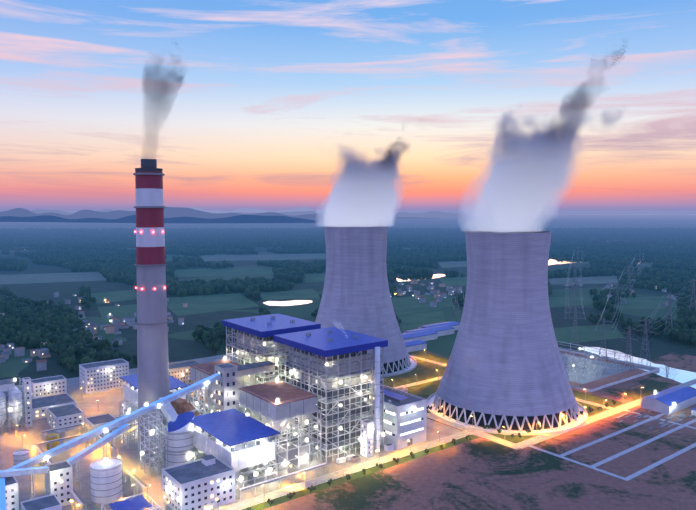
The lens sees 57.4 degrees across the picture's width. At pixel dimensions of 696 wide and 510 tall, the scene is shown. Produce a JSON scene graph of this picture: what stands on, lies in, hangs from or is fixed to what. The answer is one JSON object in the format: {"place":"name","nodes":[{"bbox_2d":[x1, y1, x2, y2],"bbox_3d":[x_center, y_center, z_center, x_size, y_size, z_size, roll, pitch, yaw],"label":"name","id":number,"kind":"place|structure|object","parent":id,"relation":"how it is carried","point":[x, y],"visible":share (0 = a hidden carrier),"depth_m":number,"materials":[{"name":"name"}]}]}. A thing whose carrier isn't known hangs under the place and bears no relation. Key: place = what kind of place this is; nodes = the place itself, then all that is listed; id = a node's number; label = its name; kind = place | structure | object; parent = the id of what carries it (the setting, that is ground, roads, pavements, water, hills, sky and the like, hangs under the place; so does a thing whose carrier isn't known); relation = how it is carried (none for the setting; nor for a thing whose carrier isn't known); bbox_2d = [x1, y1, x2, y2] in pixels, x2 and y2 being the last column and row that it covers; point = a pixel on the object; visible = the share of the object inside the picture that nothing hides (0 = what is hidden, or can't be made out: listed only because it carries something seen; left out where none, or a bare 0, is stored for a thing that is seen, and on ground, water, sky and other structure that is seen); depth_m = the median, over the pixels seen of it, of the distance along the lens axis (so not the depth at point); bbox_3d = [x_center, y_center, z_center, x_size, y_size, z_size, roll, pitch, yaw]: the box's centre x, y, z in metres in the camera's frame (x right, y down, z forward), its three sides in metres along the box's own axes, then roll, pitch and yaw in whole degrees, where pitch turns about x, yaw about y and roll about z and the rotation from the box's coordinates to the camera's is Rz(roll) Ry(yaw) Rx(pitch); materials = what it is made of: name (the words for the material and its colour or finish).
{"place":"outdoors","nodes":[
{"label":"outdoors","id":0,"kind":"place"},
{"bbox_2d":[10,248,36,250],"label":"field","id":1,"kind":"structure","parent":0,"point":[15,249],"depth_m":2703.99,"materials":[{"name":"green plant"}]},
{"bbox_2d":[0,272,106,283],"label":"field","id":2,"kind":"structure","parent":0,"point":[47,278],"depth_m":1588.55,"materials":[{"name":"green plant"}]},
{"bbox_2d":[91,290,136,303],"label":"field","id":3,"kind":"structure","parent":0,"point":[117,296],"depth_m":1241.11,"materials":[{"name":"green plant"}]},
{"bbox_2d":[98,304,136,321],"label":"field","id":4,"kind":"structure","parent":0,"point":[120,311],"depth_m":1058.36,"materials":[{"name":"green plant"}]},
{"bbox_2d":[197,387,214,403],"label":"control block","id":5,"kind":"structure","parent":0,"point":[201,398],"depth_m":552.34,"materials":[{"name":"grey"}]},
{"bbox_2d":[167,293,258,315],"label":"field","id":6,"kind":"structure","parent":0,"point":[207,303],"depth_m":1148.56,"materials":[{"name":"green plant"}]},
{"bbox_2d":[175,268,273,276],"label":"field","id":7,"kind":"structure","parent":0,"point":[216,272],"depth_m":1714.88,"materials":[{"name":"green plant"}]},
{"bbox_2d":[200,253,325,260],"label":"field","id":8,"kind":"structure","parent":0,"point":[261,257],"depth_m":2252.22,"materials":[{"name":"green plant"}]},
{"bbox_2d":[263,300,311,305],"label":"pond","id":9,"kind":"structure","parent":0,"point":[283,303],"depth_m":1160.87,"materials":[{"name":"beige liquid"}]},
{"bbox_2d":[260,289,319,299],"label":"field","id":10,"kind":"structure","parent":0,"point":[306,293],"depth_m":1270.35,"materials":[{"name":"green plant"}]},
{"bbox_2d":[304,273,324,281],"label":"field","id":11,"kind":"structure","parent":0,"point":[314,277],"depth_m":1588.55,"materials":[{"name":"green plant"}]},
{"bbox_2d":[0,211,695,421],"bbox_3d":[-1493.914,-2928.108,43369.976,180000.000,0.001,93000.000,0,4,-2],"label":"ground","id":12,"kind":"structure","parent":0,"point":[183,345],"depth_m":1270.44,"materials":[{"name":"green plant"}]},
{"bbox_2d":[0,377,32,434],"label":"storage silos","id":13,"kind":"object","parent":12,"relation":"on","point":[11,397],"visible":1,"depth_m":485.74,"materials":[{"name":"grey metal"}]},
{"bbox_2d":[0,291,119,321],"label":"village","id":14,"kind":"object","parent":12,"relation":"on","point":[67,301],"visible":0.27,"depth_m":1144.25,"materials":[{"name":"grey"}]},
{"bbox_2d":[0,311,136,377],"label":"village","id":15,"kind":"object","parent":12,"relation":"on","point":[6,348],"visible":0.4,"depth_m":770.94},
{"bbox_2d":[103,298,187,334],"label":"village","id":16,"kind":"object","parent":12,"relation":"on","point":[169,317],"visible":0.31,"depth_m":937.98,"materials":[{"name":"grey"}]},
{"bbox_2d":[119,374,189,413],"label":"industrial building","id":17,"kind":"structure","parent":12,"relation":"on","point":[130,388],"depth_m":512.48,"materials":[{"name":"blue metal"}]},
{"bbox_2d":[119,393,205,458],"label":"flue ducts","id":18,"kind":"object","parent":12,"relation":"on","point":[172,410],"visible":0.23,"depth_m":444.06,"materials":[{"name":"grey metal"}]},
{"bbox_2d":[0,353,462,509],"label":"yard plant","id":19,"kind":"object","parent":12,"relation":"on","point":[88,405],"visible":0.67,"depth_m":436.74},
{"bbox_2d":[0,478,6,509],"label":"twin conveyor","id":20,"kind":"object","parent":19,"relation":"on","point":[3,504],"visible":1,"depth_m":321.71,"materials":[{"name":"blue metal"}]},
{"bbox_2d":[13,449,29,465],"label":"water tank","id":21,"kind":"object","parent":19,"relation":"on","point":[21,456],"visible":0.77,"depth_m":417.29,"materials":[{"name":"grey metal"}]},
{"bbox_2d":[0,466,48,498],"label":"conveyor to tank","id":22,"kind":"object","parent":19,"relation":"on","point":[23,471],"visible":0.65,"depth_m":353.71,"materials":[{"name":"blue metal"}]},
{"bbox_2d":[0,460,72,509],"bbox_3d":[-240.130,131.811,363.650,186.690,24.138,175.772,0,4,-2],"label":"building","id":23,"kind":"structure","parent":19,"relation":"on","point":[58,495],"depth_m":358.79,"materials":[{"name":"white concrete"}]},
{"bbox_2d":[31,375,66,397],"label":"building","id":24,"kind":"structure","parent":19,"relation":"on","point":[56,384],"depth_m":578.72,"materials":[{"name":"grey"}]},
{"bbox_2d":[22,393,75,419],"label":"building","id":25,"kind":"structure","parent":19,"relation":"on","point":[40,405],"depth_m":530.24,"materials":[{"name":"grey concrete"}]},
{"bbox_2d":[46,432,59,449],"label":"yellow tank","id":26,"kind":"object","parent":19,"relation":"on","point":[52,436],"visible":0.81,"depth_m":448.79,"materials":[{"name":"orange"}]},
{"bbox_2d":[47,403,83,431],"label":"building","id":27,"kind":"structure","parent":19,"relation":"on","point":[65,415],"depth_m":492.35,"materials":[{"name":"grey concrete"}]},
{"bbox_2d":[67,424,129,492],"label":"conveyor","id":28,"kind":"object","parent":19,"relation":"on","point":[80,455],"visible":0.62,"depth_m":388.81,"materials":[{"name":"blue metal"}]},
{"bbox_2d":[85,413,115,439],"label":"building","id":29,"kind":"structure","parent":19,"relation":"on","point":[94,422],"depth_m":479.92,"materials":[{"name":"grey concrete"}]},
{"bbox_2d":[79,358,128,393],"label":"white office block","id":30,"kind":"structure","parent":19,"relation":"on","point":[95,377],"depth_m":594.72,"materials":[{"name":"grey"}]},
{"bbox_2d":[90,457,122,502],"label":"storage tank","id":31,"kind":"object","parent":19,"relation":"on","point":[106,481],"visible":0.96,"depth_m":368.33,"materials":[{"name":"grey metal"}]},
{"bbox_2d":[7,373,220,487],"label":"conveyor","id":32,"kind":"object","parent":19,"relation":"on","point":[63,447],"visible":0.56,"depth_m":407.21,"materials":[{"name":"blue metal"}]},
{"bbox_2d":[101,492,159,509],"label":"canopy shed","id":33,"kind":"structure","parent":19,"relation":"on","point":[140,502],"depth_m":347.18,"materials":[{"name":"blue metal"}]},
{"bbox_2d":[133,159,169,452],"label":"chimney","id":34,"kind":"object","parent":19,"relation":"on","point":[152,320],"visible":0.92,"depth_m":438.34,"materials":[{"name":"concrete"}]},
{"bbox_2d":[139,411,195,477],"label":"absorber tower","id":35,"kind":"structure","parent":19,"relation":"on","point":[178,447],"depth_m":414.01,"materials":[{"name":"grey metal"}]},
{"bbox_2d":[34,415,327,509],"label":"pipe racks","id":36,"kind":"object","parent":19,"relation":"on","point":[137,479],"visible":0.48,"depth_m":397.27,"materials":[{"name":"grey metal"}]},
{"bbox_2d":[169,360,201,389],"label":"tan office block","id":37,"kind":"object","parent":19,"relation":"on","point":[177,370],"visible":0.19,"depth_m":590.09,"materials":[{"name":"grey"}]},
{"bbox_2d":[162,454,238,509],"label":"service building","id":38,"kind":"structure","parent":19,"relation":"on","point":[201,484],"depth_m":362.20,"materials":[{"name":"grey concrete"}]},
{"bbox_2d":[187,358,257,419],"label":"industrial building","id":39,"kind":"structure","parent":19,"relation":"on","point":[200,372],"depth_m":496.76,"materials":[{"name":"grey metal"}]},
{"bbox_2d":[186,408,279,487],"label":"precipitator","id":40,"kind":"object","parent":19,"relation":"on","point":[228,436],"visible":0.81,"depth_m":395.35,"materials":[{"name":"blue metal"}]},
{"bbox_2d":[215,361,275,427],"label":"transfer tower","id":41,"kind":"structure","parent":19,"relation":"on","point":[226,384],"depth_m":452.64,"materials":[{"name":"grey"}]},
{"bbox_2d":[222,313,320,423],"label":"boiler house","id":42,"kind":"structure","parent":19,"relation":"on","point":[254,335],"depth_m":507.34,"materials":[{"name":"blue metal"}]},
{"bbox_2d":[236,379,320,474],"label":"industrial building","id":43,"kind":"structure","parent":19,"relation":"on","point":[293,402],"depth_m":423.05,"materials":[{"name":"grey metal"}]},
{"bbox_2d":[273,327,387,462],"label":"boiler house","id":44,"kind":"structure","parent":19,"relation":"on","point":[312,354],"depth_m":442.48,"materials":[{"name":"grey metal"}]},
{"bbox_2d":[10,343,674,509],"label":"street lamps","id":45,"kind":"object","parent":19,"relation":"on","point":[55,476],"visible":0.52,"depth_m":433.44,"materials":[{"name":"grey metal"}]},
{"bbox_2d":[336,347,393,464],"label":"elevator tower","id":46,"kind":"structure","parent":19,"relation":"on","point":[369,442],"depth_m":439.54,"materials":[{"name":"grey metal"}]},
{"bbox_2d":[369,382,426,449],"bbox_3d":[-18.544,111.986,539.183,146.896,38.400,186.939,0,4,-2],"label":"office building","id":47,"kind":"structure","parent":19,"relation":"on","point":[404,421],"depth_m":457.43,"materials":[{"name":"grey concrete"}]},
{"bbox_2d":[0,246,695,301],"bbox_3d":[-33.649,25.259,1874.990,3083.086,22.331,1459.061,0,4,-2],"label":"trees","id":48,"kind":"object","parent":12,"relation":"on","point":[116,265],"visible":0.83,"depth_m":1804.68,"materials":[{"name":"green plant"}]},
{"bbox_2d":[0,227,695,250],"bbox_3d":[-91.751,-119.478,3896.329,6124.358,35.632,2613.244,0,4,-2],"label":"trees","id":49,"kind":"object","parent":12,"relation":"on","point":[254,238],"visible":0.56,"depth_m":3442.04,"materials":[{"name":"green plant"}]},
{"bbox_2d":[0,293,695,372],"bbox_3d":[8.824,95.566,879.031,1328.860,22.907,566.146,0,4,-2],"label":"trees","id":50,"kind":"object","parent":12,"relation":"on","point":[51,325],"visible":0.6,"depth_m":841.64,"materials":[{"name":"green plant"}]},
{"bbox_2d":[390,279,461,306],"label":"village","id":51,"kind":"object","parent":12,"relation":"on","point":[438,295],"visible":0.92,"depth_m":1266.22,"materials":[{"name":"grey"}]},
{"bbox_2d":[395,321,459,392],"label":"factory sheds","id":52,"kind":"object","parent":12,"relation":"on","point":[415,339],"visible":0.6,"depth_m":829.21,"materials":[{"name":"blue metal"}]},
{"bbox_2d":[247,400,615,509],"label":"roadside trees","id":53,"kind":"object","parent":12,"relation":"on","point":[290,495],"visible":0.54,"depth_m":457.80,"materials":[{"name":"green plant"}]},
{"bbox_2d":[549,295,593,306],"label":"field","id":54,"kind":"structure","parent":12,"relation":"on","point":[563,301],"depth_m":1173.56,"materials":[{"name":"green plant"}]},
{"bbox_2d":[450,247,695,371],"bbox_3d":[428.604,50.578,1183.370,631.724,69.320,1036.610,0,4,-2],"label":"transmission towers","id":55,"kind":"structure","parent":12,"relation":"on","point":[616,291],"depth_m":837.99,"materials":[{"name":"silver metal"}]},
{"bbox_2d":[559,350,647,388],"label":"substation yard","id":56,"kind":"structure","parent":12,"relation":"on","point":[610,379],"depth_m":642.26,"materials":[{"name":"grey gravel"}]},
{"bbox_2d":[561,353,634,383],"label":"substation pad","id":57,"kind":"object","parent":56,"relation":"on","point":[606,372],"visible":0.6,"depth_m":674.38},
{"bbox_2d":[557,341,659,391],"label":"substation","id":58,"kind":"object","parent":56,"relation":"on","point":[609,359],"visible":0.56,"depth_m":673.99,"materials":[{"name":"grey metal"}]},
{"bbox_2d":[564,279,676,305],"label":"village","id":59,"kind":"object","parent":12,"relation":"on","point":[608,285],"visible":0.46,"depth_m":1309.73,"materials":[{"name":"grey"}]},
{"bbox_2d":[619,296,677,309],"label":"field","id":60,"kind":"structure","parent":12,"relation":"on","point":[643,303],"depth_m":1148.56,"materials":[{"name":"green plant"}]},
{"bbox_2d":[0,207,695,222],"bbox_3d":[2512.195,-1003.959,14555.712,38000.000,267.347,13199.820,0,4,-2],"label":"hills","id":61,"kind":"structure","parent":0,"point":[240,215],"depth_m":11230.27,"materials":[{"name":"blue"}]},
{"bbox_2d":[0,0,695,338],"label":"sky","id":62,"kind":"structure","parent":0,"point":[359,112],"materials":[{"name":"blue"}]},
{"bbox_2d":[241,435,479,509],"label":"lawn","id":63,"kind":"structure","parent":0,"point":[319,487],"depth_m":405.52,"materials":[{"name":"green plant"}]},
{"bbox_2d":[395,274,444,281],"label":"river","id":64,"kind":"structure","parent":0,"point":[409,278],"depth_m":1588.47,"materials":[{"name":"beige liquid"}]},
{"bbox_2d":[398,311,445,331],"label":"field","id":65,"kind":"structure","parent":0,"point":[411,322],"depth_m":981.30,"materials":[{"name":"green plant"}]},
{"bbox_2d":[391,294,457,315],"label":"field","id":66,"kind":"structure","parent":0,"point":[406,305],"depth_m":1136.45,"materials":[{"name":"green plant"}]},
{"bbox_2d":[438,261,466,267],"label":"field","id":67,"kind":"structure","parent":0,"point":[453,264],"depth_m":1964.90,"materials":[{"name":"green plant"}]},
{"bbox_2d":[439,277,466,285],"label":"field","id":68,"kind":"structure","parent":0,"point":[461,281],"depth_m":1500.13,"materials":[{"name":"green plant"}]},
{"bbox_2d":[216,355,695,509],"bbox_3d":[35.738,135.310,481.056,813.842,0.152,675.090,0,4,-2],"label":"roads and paths","id":69,"kind":"structure","parent":0,"point":[530,442],"depth_m":455.10,"materials":[{"name":"concrete"}]},
{"bbox_2d":[264,352,695,509],"bbox_3d":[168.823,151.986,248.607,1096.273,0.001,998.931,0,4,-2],"label":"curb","id":70,"kind":"structure","parent":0,"point":[481,473],"depth_m":406.31,"materials":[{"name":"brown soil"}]},
{"bbox_2d":[615,386,695,432],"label":"warehouse","id":71,"kind":"structure","parent":70,"relation":"on","point":[681,398],"depth_m":536.30,"materials":[{"name":"blue"}]},
{"bbox_2d":[371,351,623,442],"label":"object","id":72,"kind":"structure","parent":0,"point":[422,370],"depth_m":620.11,"materials":[{"name":"green plant"}]},
{"bbox_2d":[315,226,416,377],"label":"cooling tower","id":73,"kind":"structure","parent":72,"relation":"on","point":[356,296],"depth_m":665.35,"materials":[{"name":"concrete"}]},
{"bbox_2d":[427,230,587,434],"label":"cooling tower","id":74,"kind":"structure","parent":72,"relation":"on","point":[505,368],"depth_m":503.93,"materials":[{"name":"concrete"}]},
{"bbox_2d":[548,256,589,264],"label":"river","id":75,"kind":"structure","parent":0,"point":[553,260],"depth_m":2119.30,"materials":[{"name":"beige liquid"}]},
{"bbox_2d":[548,276,617,284],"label":"field","id":76,"kind":"structure","parent":0,"point":[591,280],"depth_m":1521.30,"materials":[{"name":"green plant"}]},
{"bbox_2d":[554,324,623,343],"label":"field","id":77,"kind":"structure","parent":0,"point":[585,333],"depth_m":870.39,"materials":[{"name":"green plant"}]},
{"bbox_2d":[580,347,695,388],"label":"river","id":78,"kind":"structure","parent":0,"point":[680,376],"depth_m":678.61,"materials":[{"name":"white liquid"}]},
{"bbox_2d":[635,259,652,263],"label":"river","id":79,"kind":"structure","parent":0,"point":[641,261],"depth_m":2078.44,"materials":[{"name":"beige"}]}
]}

